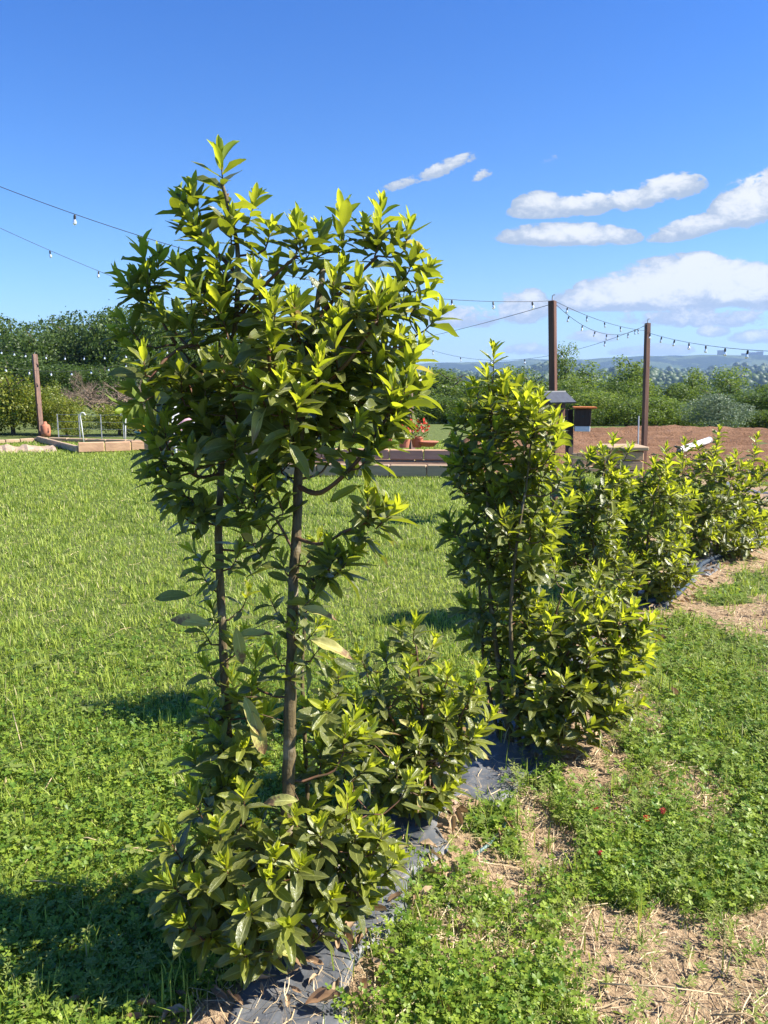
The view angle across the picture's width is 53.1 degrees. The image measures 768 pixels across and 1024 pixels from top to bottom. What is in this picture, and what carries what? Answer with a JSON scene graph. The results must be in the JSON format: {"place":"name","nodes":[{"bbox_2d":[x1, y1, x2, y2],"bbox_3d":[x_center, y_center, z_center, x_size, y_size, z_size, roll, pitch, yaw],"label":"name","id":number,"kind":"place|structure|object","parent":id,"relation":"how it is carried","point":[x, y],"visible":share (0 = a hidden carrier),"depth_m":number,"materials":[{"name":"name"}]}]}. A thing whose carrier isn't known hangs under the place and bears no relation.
{"place":"outdoors","nodes":[
{"label":"outdoors","id":0,"kind":"place"},
{"bbox_2d":[0,406,767,1023],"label":"ground","id":1,"kind":"structure","parent":0,"point":[536,806],"depth_m":3.03,"materials":[{"name":"brown soil"}]},
{"bbox_2d":[0,362,12,433],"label":"hedge shrub","id":2,"kind":"object","parent":1,"relation":"on","point":[2,369],"visible":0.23,"depth_m":19.91,"materials":[{"name":"green plant"}]},
{"bbox_2d":[0,313,50,417],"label":"dense tree","id":3,"kind":"object","parent":1,"relation":"on","point":[8,322],"visible":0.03,"depth_m":40.16,"materials":[{"name":"green plant"}]},
{"bbox_2d":[0,372,53,434],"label":"hedge shrub","id":4,"kind":"object","parent":1,"relation":"on","point":[12,396],"visible":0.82,"depth_m":19.17,"materials":[{"name":"green plant"}]},
{"bbox_2d":[0,444,56,452],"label":"soil strip","id":5,"kind":"object","parent":1,"relation":"on","point":[8,447],"visible":0.84,"depth_m":15.33,"materials":[{"name":"beige soil"}]},
{"bbox_2d":[0,352,61,400],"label":"bushy tree","id":6,"kind":"object","parent":1,"relation":"on","point":[12,364],"visible":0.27,"depth_m":29.40,"materials":[{"name":"green plant"}]},
{"bbox_2d":[7,380,67,433],"bbox_3d":[-8.752,-2.551,19.576,1.372,1.666,1.421,3,11,18],"label":"hedge shrub","id":7,"kind":"object","parent":1,"relation":"on","point":[47,413],"visible":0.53,"depth_m":19.38,"materials":[{"name":"green plant"}]},
{"bbox_2d":[32,352,42,435],"bbox_3d":[-8.423,-2.805,18.704,0.133,2.162,0.736,-5,11,-25],"label":"string light post","id":8,"kind":"object","parent":1,"relation":"on","point":[37,389],"visible":0.72,"depth_m":18.68,"materials":[{"name":"wood"}]},
{"bbox_2d":[0,351,160,375],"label":"string lights","id":9,"kind":"object","parent":8,"relation":"hanging from","point":[63,371],"visible":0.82,"depth_m":17.35,"materials":[{"name":"glass"}]},
{"bbox_2d":[45,349,168,359],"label":"string lights","id":10,"kind":"object","parent":8,"relation":"hanging from","point":[97,355],"visible":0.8,"depth_m":18.22,"materials":[{"name":"black rubber"}]},
{"bbox_2d":[0,327,84,396],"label":"dense tree","id":11,"kind":"object","parent":1,"relation":"on","point":[16,343],"visible":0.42,"depth_m":34.66,"materials":[{"name":"green plant"}]},
{"bbox_2d":[40,421,50,436],"bbox_3d":[-8.133,-1.994,18.447,0.230,0.360,0.230,0,10,0],"label":"terracotta jar","id":12,"kind":"object","parent":1,"relation":"on","point":[45,430],"visible":1,"depth_m":18.37,"materials":[{"name":"orange ceramic"}]},
{"bbox_2d":[25,880,75,887],"bbox_3d":[-0.958,1.064,2.202,0.157,0.019,0.009,1,10,7],"label":"dry stick","id":13,"kind":"object","parent":1,"relation":"on","point":[46,881],"visible":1,"depth_m":2.20,"materials":[{"name":"wood"}]},
{"bbox_2d":[9,361,110,407],"bbox_3d":[-12.679,-4.653,29.863,3.773,2.377,3.722,4,11,22],"label":"bushy tree","id":14,"kind":"object","parent":1,"relation":"on","point":[46,378],"visible":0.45,"depth_m":28.76,"materials":[{"name":"green plant"}]},
{"bbox_2d":[44,395,93,436],"bbox_3d":[-7.802,-2.325,19.083,0.973,1.212,1.448,-10,14,-43],"label":"hedge shrub","id":15,"kind":"object","parent":1,"relation":"on","point":[62,406],"visible":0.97,"depth_m":18.97,"materials":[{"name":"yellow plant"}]},
{"bbox_2d":[15,311,125,415],"bbox_3d":[-15.465,-7.323,39.281,6.189,5.587,5.694,-1,10,-5],"label":"dense tree","id":16,"kind":"object","parent":1,"relation":"on","point":[43,326],"visible":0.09,"depth_m":38.11,"materials":[{"name":"green plant"}]},
{"bbox_2d":[0,437,181,443],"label":"timber edging","id":17,"kind":"object","parent":1,"relation":"on","point":[60,439],"visible":0.56,"depth_m":17.13,"materials":[{"name":"wood"}]},
{"bbox_2d":[57,414,126,438],"bbox_3d":[-6.102,-1.875,17.256,2.828,0.620,0.024,2,10,14],"label":"wire fence","id":18,"kind":"object","parent":1,"relation":"on","point":[79,426],"visible":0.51,"depth_m":17.43,"materials":[{"name":"metal"}]},
{"bbox_2d":[54,363,140,414],"bbox_3d":[-10.381,-4.380,28.298,3.632,2.261,3.949,-1,10,-8],"label":"bushy tree","id":19,"kind":"object","parent":1,"relation":"on","point":[99,374],"visible":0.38,"depth_m":28.02,"materials":[{"name":"green plant"}]},
{"bbox_2d":[40,305,156,416],"bbox_3d":[-13.944,-7.296,37.394,6.028,5.949,4.291,-6,12,-30],"label":"dense tree","id":20,"kind":"object","parent":1,"relation":"on","point":[79,345],"visible":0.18,"depth_m":36.16,"materials":[{"name":"green plant"}]},
{"bbox_2d":[56,371,144,422],"bbox_3d":[-8.232,-3.252,22.294,3.329,1.742,2.783,0,10,0],"label":"bare tree","id":21,"kind":"object","parent":1,"relation":"on","point":[91,399],"visible":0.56,"depth_m":21.87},
{"bbox_2d":[88,400,136,435],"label":"hedge shrub","id":22,"kind":"object","parent":1,"relation":"on","point":[110,417],"visible":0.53,"depth_m":19.06,"materials":[{"name":"green plant"}]},
{"bbox_2d":[73,302,181,375],"bbox_3d":[-12.002,-6.972,36.068,5.217,5.626,5.287,-1,10,-6],"label":"dense tree","id":23,"kind":"object","parent":1,"relation":"on","point":[145,331],"visible":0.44,"depth_m":35.02,"materials":[{"name":"green plant"}]},
{"bbox_2d":[36,436,258,454],"bbox_3d":[-5.091,-1.286,15.092,7.080,0.196,1.292,6,12,30],"label":"raised bed","id":24,"kind":"object","parent":1,"relation":"on","point":[109,446],"visible":0.45,"depth_m":15.11,"materials":[{"name":"brown wood"}]},
{"bbox_2d":[103,367,194,407],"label":"bushy tree","id":25,"kind":"object","parent":1,"relation":"on","point":[157,373],"visible":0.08,"depth_m":27.78,"materials":[{"name":"green plant"}]},
{"bbox_2d":[123,307,240,376],"bbox_3d":[-11.155,-7.786,40.929,6.734,5.900,7.320,-5,11,-26],"label":"dense tree","id":26,"kind":"object","parent":1,"relation":"on","point":[190,354],"visible":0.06,"depth_m":38.91,"materials":[{"name":"green plant"}]},
{"bbox_2d":[221,338,304,372],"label":"dense tree","id":27,"kind":"object","parent":1,"relation":"on","point":[251,361],"visible":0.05,"depth_m":40.29,"materials":[{"name":"green plant"}]},
{"bbox_2d":[99,134,460,989],"bbox_3d":[-0.262,0.119,1.924,0.839,2.047,0.771,-7,12,-35],"label":"bay laurel","id":28,"kind":"object","parent":1,"relation":"on","point":[291,876],"visible":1,"depth_m":1.84,"materials":[{"name":"green plant"}]},
{"bbox_2d":[281,448,459,476],"bbox_3d":[-0.183,-0.770,11.800,2.762,0.325,1.191,1,10,3],"label":"raised bed","id":29,"kind":"object","parent":1,"relation":"on","point":[399,463],"visible":0.52,"depth_m":11.43,"materials":[{"name":"wood"}]},
{"bbox_2d":[399,418,416,447],"bbox_3d":[0.331,-1.306,12.390,0.422,0.530,0.418,0,10,0],"label":"flower pot","id":30,"kind":"object","parent":29,"relation":"on","point":[406,443],"visible":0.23,"depth_m":12.35,"materials":[{"name":"ceramic"}]},
{"bbox_2d":[408,418,429,447],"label":"potted plant","id":31,"kind":"object","parent":29,"relation":"on","point":[415,442],"visible":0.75,"depth_m":12.58,"materials":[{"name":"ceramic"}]},
{"bbox_2d":[419,440,438,446],"bbox_3d":[0.729,-1.121,12.622,0.350,0.085,0.341,0,10,0],"label":"planting bowl","id":32,"kind":"object","parent":29,"relation":"on","point":[427,443],"visible":0.96,"depth_m":12.53,"materials":[{"name":"ceramic"}]},
{"bbox_2d":[0,564,767,1023],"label":"clover","id":33,"kind":"object","parent":1,"relation":"on","point":[500,996],"visible":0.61,"depth_m":2.32,"materials":[{"name":"green plant"}]},
{"bbox_2d":[0,556,767,1023],"bbox_3d":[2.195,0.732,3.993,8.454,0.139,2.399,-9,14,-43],"label":"weeds","id":34,"kind":"object","parent":1,"relation":"on","point":[482,908],"visible":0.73,"depth_m":2.16,"materials":[{"name":"green plant"}]},
{"bbox_2d":[0,499,767,1023],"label":"straw","id":35,"kind":"object","parent":1,"relation":"on","point":[600,939],"visible":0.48,"depth_m":2.06,"materials":[{"name":"beige plant"}]},
{"bbox_2d":[382,406,435,423],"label":"wild shrub","id":36,"kind":"object","parent":1,"relation":"on","point":[420,413],"visible":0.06,"depth_m":25.30,"materials":[{"name":"green plant"}]},
{"bbox_2d":[406,374,414,448],"bbox_3d":[0.494,-2.142,14.502,0.109,2.320,1.088,-1,10,-4],"label":"string light post","id":37,"kind":"object","parent":1,"relation":"on","point":[410,446],"visible":0.07,"depth_m":14.32,"materials":[{"name":"wood"}]},
{"bbox_2d":[1,228,380,341],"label":"string lights","id":38,"kind":"object","parent":37,"relation":"hanging from","point":[50,256],"visible":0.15,"depth_m":8.50,"materials":[{"name":"black rubber"}]},
{"bbox_2d":[427,305,547,336],"bbox_3d":[1.072,-2.690,11.254,0.006,0.052,7.303,-2,10,-10],"label":"support cable","id":39,"kind":"object","parent":37,"relation":"attached to","point":[496,319],"visible":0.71,"depth_m":9.35,"materials":[{"name":"black rubber"}]},
{"bbox_2d":[64,553,767,1023],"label":"leaf litter","id":40,"kind":"object","parent":1,"relation":"on","point":[316,959],"visible":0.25,"depth_m":1.94,"materials":[{"name":"brown plant"}]},
{"bbox_2d":[384,367,465,423],"bbox_3d":[1.917,-5.716,39.579,6.218,3.711,7.168,8,13,39],"label":"bushy tree","id":41,"kind":"object","parent":1,"relation":"on","point":[437,379],"visible":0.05,"depth_m":38.77,"materials":[{"name":"green plant"}]},
{"bbox_2d":[419,886,432,896],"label":"fallen leaf","id":42,"kind":"object","parent":1,"relation":"on","point":[425,888],"visible":0.92,"depth_m":2.13,"materials":[{"name":"beige plant"}]},
{"bbox_2d":[406,391,451,423],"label":"wild shrub","id":43,"kind":"object","parent":1,"relation":"on","point":[429,408],"visible":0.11,"depth_m":26.00,"materials":[{"name":"green plant"}]},
{"bbox_2d":[416,395,472,423],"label":"wild shrub","id":44,"kind":"object","parent":1,"relation":"on","point":[445,407],"visible":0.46,"depth_m":25.34,"materials":[{"name":"green plant"}]},
{"bbox_2d":[417,364,484,423],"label":"bushy tree","id":45,"kind":"object","parent":1,"relation":"on","point":[452,386],"visible":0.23,"depth_m":36.98,"materials":[{"name":"green plant"}]},
{"bbox_2d":[455,809,462,826],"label":"fallen leaf","id":46,"kind":"object","parent":1,"relation":"on","point":[458,815],"visible":0.99,"depth_m":2.48,"materials":[{"name":"brown plant"}]},
{"bbox_2d":[437,373,513,423],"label":"bushy tree","id":47,"kind":"object","parent":1,"relation":"on","point":[482,384],"visible":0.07,"depth_m":34.92,"materials":[{"name":"green plant"}]},
{"bbox_2d":[441,395,517,423],"bbox_3d":[3.404,-3.445,25.954,3.329,1.204,3.727,6,12,31],"label":"wild shrub","id":48,"kind":"object","parent":1,"relation":"on","point":[473,400],"visible":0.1,"depth_m":25.34,"materials":[{"name":"green plant"}]},
{"bbox_2d":[477,821,506,854],"bbox_3d":[0.337,1.034,2.422,0.020,0.019,0.228,7,12,34],"label":"drip tube","id":49,"kind":"object","parent":1,"relation":"on","point":[481,849],"visible":0.61,"depth_m":2.39,"materials":[{"name":"teal plastic"}]},
{"bbox_2d":[227,474,767,1023],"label":"weed barrier","id":50,"kind":"object","parent":1,"relation":"on","point":[301,978],"visible":0.2,"depth_m":2.01,"materials":[{"name":"grey fabric"}]},
{"bbox_2d":[305,986,342,1003],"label":"fallen leaf","id":51,"kind":"object","parent":50,"relation":"on","point":[322,993],"visible":1,"depth_m":1.75,"materials":[{"name":"brown plant"}]},
{"bbox_2d":[374,904,386,910],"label":"fallen leaf","id":52,"kind":"object","parent":50,"relation":"on","point":[380,907],"visible":0.78,"depth_m":2.04,"materials":[{"name":"brown plant"}]},
{"bbox_2d":[311,607,506,827],"bbox_3d":[0.070,0.672,2.553,0.518,0.730,0.645,-8,13,-39],"label":"bay laurel","id":53,"kind":"object","parent":50,"relation":"on","point":[449,740],"visible":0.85,"depth_m":2.47,"materials":[{"name":"green plant"}]},
{"bbox_2d":[450,815,455,832],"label":"fallen leaf","id":54,"kind":"object","parent":50,"relation":"on","point":[452,822],"visible":1,"depth_m":2.44,"materials":[{"name":"brown plant"}]},
{"bbox_2d":[456,804,467,812],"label":"fallen leaf","id":55,"kind":"object","parent":50,"relation":"on","point":[462,808],"visible":0.85,"depth_m":2.51,"materials":[{"name":"brown plant"}]},
{"bbox_2d":[527,753,542,776],"bbox_3d":[0.566,0.944,2.863,0.019,0.017,0.179,5,11,25],"label":"drip tube","id":56,"kind":"object","parent":50,"relation":"on","point":[537,763],"visible":0.84,"depth_m":2.85,"materials":[{"name":"black plastic"}]},
{"bbox_2d":[486,364,526,395],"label":"loose tree","id":57,"kind":"object","parent":1,"relation":"on","point":[509,371],"visible":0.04,"depth_m":41.47,"materials":[{"name":"green plant"}]},
{"bbox_2d":[510,366,548,397],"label":"bushy tree","id":58,"kind":"object","parent":1,"relation":"on","point":[531,379],"visible":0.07,"depth_m":39.82,"materials":[{"name":"green plant"}]},
{"bbox_2d":[433,338,668,759],"bbox_3d":[0.659,0.129,3.064,0.737,1.626,0.891,-8,13,-38],"label":"bay laurel","id":59,"kind":"object","parent":1,"relation":"on","point":[547,703],"visible":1,"depth_m":2.98,"materials":[{"name":"green plant"}]},
{"bbox_2d":[548,294,557,510],"bbox_3d":[1.728,-1.006,7.834,0.082,2.366,0.227,-7,12,-33],"label":"string light post","id":60,"kind":"object","parent":1,"relation":"on","point":[552,325],"visible":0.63,"depth_m":7.73,"materials":[{"name":"wood"}]},
{"bbox_2d":[0,186,540,309],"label":"string lights","id":61,"kind":"object","parent":60,"relation":"hanging from","point":[260,274],"visible":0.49,"depth_m":6.32,"materials":[{"name":"black rubber"}]},
{"bbox_2d":[543,391,575,419],"bbox_3d":[1.648,-1.048,7.529,0.320,0.275,0.330,-5,11,-28],"label":"birdhouse","id":62,"kind":"object","parent":60,"relation":"attached to","point":[558,398],"visible":0.54,"depth_m":7.45,"materials":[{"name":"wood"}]},
{"bbox_2d":[557,302,644,334],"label":"string lights","id":63,"kind":"object","parent":60,"relation":"hanging from","point":[566,312],"visible":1,"depth_m":8.74,"materials":[{"name":"black rubber"}]},
{"bbox_2d":[559,307,645,339],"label":"string lights","id":64,"kind":"object","parent":60,"relation":"hanging from","point":[599,332],"visible":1,"depth_m":8.79,"materials":[{"name":"black rubber"}]},
{"bbox_2d":[532,390,595,421],"bbox_3d":[5.715,-3.378,25.379,2.836,1.307,2.681,-2,10,-13],"label":"wild shrub","id":65,"kind":"object","parent":1,"relation":"on","point":[575,400],"visible":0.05,"depth_m":24.82,"materials":[{"name":"green plant"}]},
{"bbox_2d":[368,560,767,1023],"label":"soil crumbs","id":66,"kind":"object","parent":1,"relation":"on","point":[613,969],"visible":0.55,"depth_m":1.99,"materials":[{"name":"brown soil"}]},
{"bbox_2d":[565,409,572,465],"bbox_3d":[2.991,-1.158,12.401,0.115,0.992,0.281,-1,10,-3],"label":"nest box post","id":67,"kind":"object","parent":1,"relation":"on","point":[569,418],"visible":0.48,"depth_m":12.36,"materials":[{"name":"black wood"}]},
{"bbox_2d":[572,406,596,431],"bbox_3d":[3.197,-1.488,12.290,0.360,0.392,0.280,2,10,8],"label":"nest box","id":68,"kind":"object","parent":67,"relation":"on","point":[582,418],"visible":1,"depth_m":12.21,"materials":[{"name":"black wood"}]},
{"bbox_2d":[557,341,581,386],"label":"loose tree","id":69,"kind":"object","parent":1,"relation":"on","point":[566,361],"visible":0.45,"depth_m":35.21,"materials":[{"name":"green plant"}]},
{"bbox_2d":[539,378,602,412],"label":"bushy tree","id":70,"kind":"object","parent":1,"relation":"on","point":[568,387],"visible":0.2,"depth_m":30.24,"materials":[{"name":"green plant"}]},
{"bbox_2d":[545,409,610,425],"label":"wild shrub","id":71,"kind":"object","parent":1,"relation":"on","point":[595,416],"visible":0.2,"depth_m":23.62,"materials":[{"name":"green plant"}]},
{"bbox_2d":[567,360,612,394],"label":"loose tree","id":72,"kind":"object","parent":1,"relation":"on","point":[582,375],"visible":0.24,"depth_m":37.31,"materials":[{"name":"green plant"}]},
{"bbox_2d":[572,452,614,471],"bbox_3d":[3.223,-0.752,11.757,0.779,0.313,0.092,0,10,0],"label":"timber planter","id":73,"kind":"object","parent":1,"relation":"on","point":[574,460],"visible":0.28,"depth_m":11.75,"materials":[{"name":"grey wood"}]},
{"bbox_2d":[565,389,628,425],"bbox_3d":[6.795,-3.321,24.792,2.400,1.377,2.099,2,10,11],"label":"wild shrub","id":74,"kind":"object","parent":1,"relation":"on","point":[588,400],"visible":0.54,"depth_m":24.33,"materials":[{"name":"green plant"}]},
{"bbox_2d":[542,431,652,616],"bbox_3d":[1.225,0.108,4.482,0.618,1.152,0.568,-3,10,-16],"label":"bay laurel","id":75,"kind":"object","parent":1,"relation":"on","point":[610,485],"visible":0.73,"depth_m":4.42,"materials":[{"name":"green plant"}]},
{"bbox_2d":[589,378,642,424],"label":"bushy tree","id":76,"kind":"object","parent":1,"relation":"on","point":[618,390],"visible":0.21,"depth_m":32.82,"materials":[{"name":"green plant"}]},
{"bbox_2d":[602,444,648,488],"bbox_3d":[3.143,-0.604,10.153,0.525,0.558,0.500,0,10,0],"label":"timber planter","id":77,"kind":"object","parent":1,"relation":"on","point":[637,458],"visible":0.46,"depth_m":9.94,"materials":[{"name":"beige wood"}]},
{"bbox_2d":[597,397,667,425],"bbox_3d":[7.718,-3.191,24.585,2.371,1.108,2.852,-3,10,-17],"label":"wild shrub","id":78,"kind":"object","parent":1,"relation":"on","point":[626,409],"visible":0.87,"depth_m":23.96,"materials":[{"name":"green plant"}]},
{"bbox_2d":[607,354,659,425],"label":"loose tree","id":79,"kind":"object","parent":1,"relation":"on","point":[636,374],"visible":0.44,"depth_m":35.06,"materials":[{"name":"green plant"}]},
{"bbox_2d":[641,318,650,482],"bbox_3d":[3.523,-1.427,10.352,0.076,2.324,0.357,1,10,5],"label":"string light post","id":80,"kind":"object","parent":1,"relation":"on","point":[645,393],"visible":0.72,"depth_m":10.32,"materials":[{"name":"wood"}]},
{"bbox_2d":[427,326,643,363],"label":"string lights","id":81,"kind":"object","parent":80,"relation":"hanging from","point":[604,345],"visible":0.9,"depth_m":11.64,"materials":[{"name":"black rubber"}]},
{"bbox_2d":[649,333,762,358],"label":"string lights","id":82,"kind":"object","parent":80,"relation":"hanging from","point":[724,354],"visible":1,"depth_m":7.94,"materials":[{"name":"black rubber"}]},
{"bbox_2d":[606,440,703,604],"bbox_3d":[1.761,0.111,5.050,0.615,1.147,0.666,0,10,0],"label":"bay laurel","id":83,"kind":"object","parent":1,"relation":"on","point":[674,568],"visible":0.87,"depth_m":4.94,"materials":[{"name":"green plant"}]},
{"bbox_2d":[595,982,722,994],"bbox_3d":[0.659,1.141,1.836,0.302,0.025,0.010,0,10,3],"label":"dry stick","id":84,"kind":"object","parent":1,"relation":"on","point":[654,986],"visible":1,"depth_m":1.83,"materials":[{"name":"wood"}]},
{"bbox_2d":[630,393,697,425],"bbox_3d":[8.923,-3.234,24.841,2.400,1.206,2.099,0,10,0],"label":"wild shrub","id":85,"kind":"object","parent":1,"relation":"on","point":[669,408],"visible":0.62,"depth_m":24.54,"materials":[{"name":"green plant"}]},
{"bbox_2d":[630,380,699,426],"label":"bushy tree","id":86,"kind":"object","parent":1,"relation":"on","point":[675,388],"visible":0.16,"depth_m":34.87,"materials":[{"name":"green plant"}]},
{"bbox_2d":[653,403,709,426],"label":"wild shrub","id":87,"kind":"object","parent":1,"relation":"on","point":[686,422],"visible":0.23,"depth_m":25.56,"materials":[{"name":"green plant"}]},
{"bbox_2d":[674,366,714,403],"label":"loose tree","id":88,"kind":"object","parent":1,"relation":"on","point":[694,383],"visible":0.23,"depth_m":37.21,"materials":[{"name":"green plant"}]},
{"bbox_2d":[646,542,767,603],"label":"irrigation hose","id":89,"kind":"object","parent":1,"relation":"on","point":[700,564],"visible":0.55,"depth_m":5.70,"materials":[{"name":"black plastic"}]},
{"bbox_2d":[656,424,767,560],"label":"bay laurel","id":90,"kind":"object","parent":1,"relation":"on","point":[713,505],"visible":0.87,"depth_m":6.12,"materials":[{"name":"green plant"}]},
{"bbox_2d":[675,392,758,427],"bbox_3d":[9.650,-2.857,22.228,2.251,1.250,2.286,5,11,28],"label":"olive shrub","id":91,"kind":"object","parent":1,"relation":"on","point":[716,413],"visible":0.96,"depth_m":22.03,"materials":[{"name":"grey plant"}]},
{"bbox_2d":[684,383,750,426],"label":"bushy tree","id":92,"kind":"object","parent":1,"relation":"on","point":[704,391],"visible":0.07,"depth_m":33.00,"materials":[{"name":"green plant"}]},
{"bbox_2d":[705,364,751,418],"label":"loose tree","id":93,"kind":"object","parent":1,"relation":"on","point":[720,383],"visible":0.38,"depth_m":37.31,"materials":[{"name":"green plant"}]},
{"bbox_2d":[710,1012,764,1022],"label":"dry stick","id":94,"kind":"object","parent":1,"relation":"on","point":[734,1014],"visible":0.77,"depth_m":1.76,"materials":[{"name":"wood"}]},
{"bbox_2d":[710,388,767,427],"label":"bushy tree","id":95,"kind":"object","parent":1,"relation":"on","point":[759,399],"visible":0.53,"depth_m":26.21,"materials":[{"name":"green plant"}]},
{"bbox_2d":[710,408,767,427],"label":"wild shrub","id":96,"kind":"object","parent":1,"relation":"on","point":[755,422],"visible":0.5,"depth_m":23.86,"materials":[{"name":"green plant"}]},
{"bbox_2d":[737,383,767,427],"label":"bushy tree","id":97,"kind":"object","parent":1,"relation":"on","point":[759,387],"visible":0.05,"depth_m":33.33,"materials":[{"name":"green plant"}]},
{"bbox_2d":[750,409,767,426],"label":"wild shrub","id":98,"kind":"object","parent":1,"relation":"on","point":[761,418],"visible":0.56,"depth_m":23.60,"materials":[{"name":"green plant"}]},
{"bbox_2d":[0,439,767,1023],"bbox_3d":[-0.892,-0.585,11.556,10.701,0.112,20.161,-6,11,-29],"label":"lawn grass","id":99,"kind":"structure","parent":0,"point":[46,467],"depth_m":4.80,"materials":[{"name":"green plant"}]},
{"bbox_2d":[0,0,767,363],"label":"sky","id":100,"kind":"structure","parent":0,"point":[608,158],"materials":[{"name":"blue"}]},
{"bbox_2d":[63,355,767,428],"bbox_3d":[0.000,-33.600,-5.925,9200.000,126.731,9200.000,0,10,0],"label":"hills","id":101,"kind":"structure","parent":0,"point":[703,362],"depth_m":2705.16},
{"bbox_2d":[396,360,767,421],"bbox_3d":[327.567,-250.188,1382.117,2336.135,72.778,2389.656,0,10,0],"label":"woods","id":102,"kind":"object","parent":101,"relation":"on","point":[671,374],"visible":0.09,"depth_m":903.11,"materials":[{"name":"green plant"}]},
{"bbox_2d":[463,425,767,481],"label":"ploughed field","id":103,"kind":"structure","parent":0,"point":[740,439],"depth_m":17.13,"materials":[{"name":"brown soil"}]},
{"bbox_2d":[676,437,712,452],"bbox_3d":[6.203,-1.340,15.293,0.143,0.159,2.495,7,12,33],"label":"white pipe","id":104,"kind":"object","parent":103,"relation":"on","point":[706,440],"visible":0.71,"depth_m":15.47,"materials":[{"name":"paint"}]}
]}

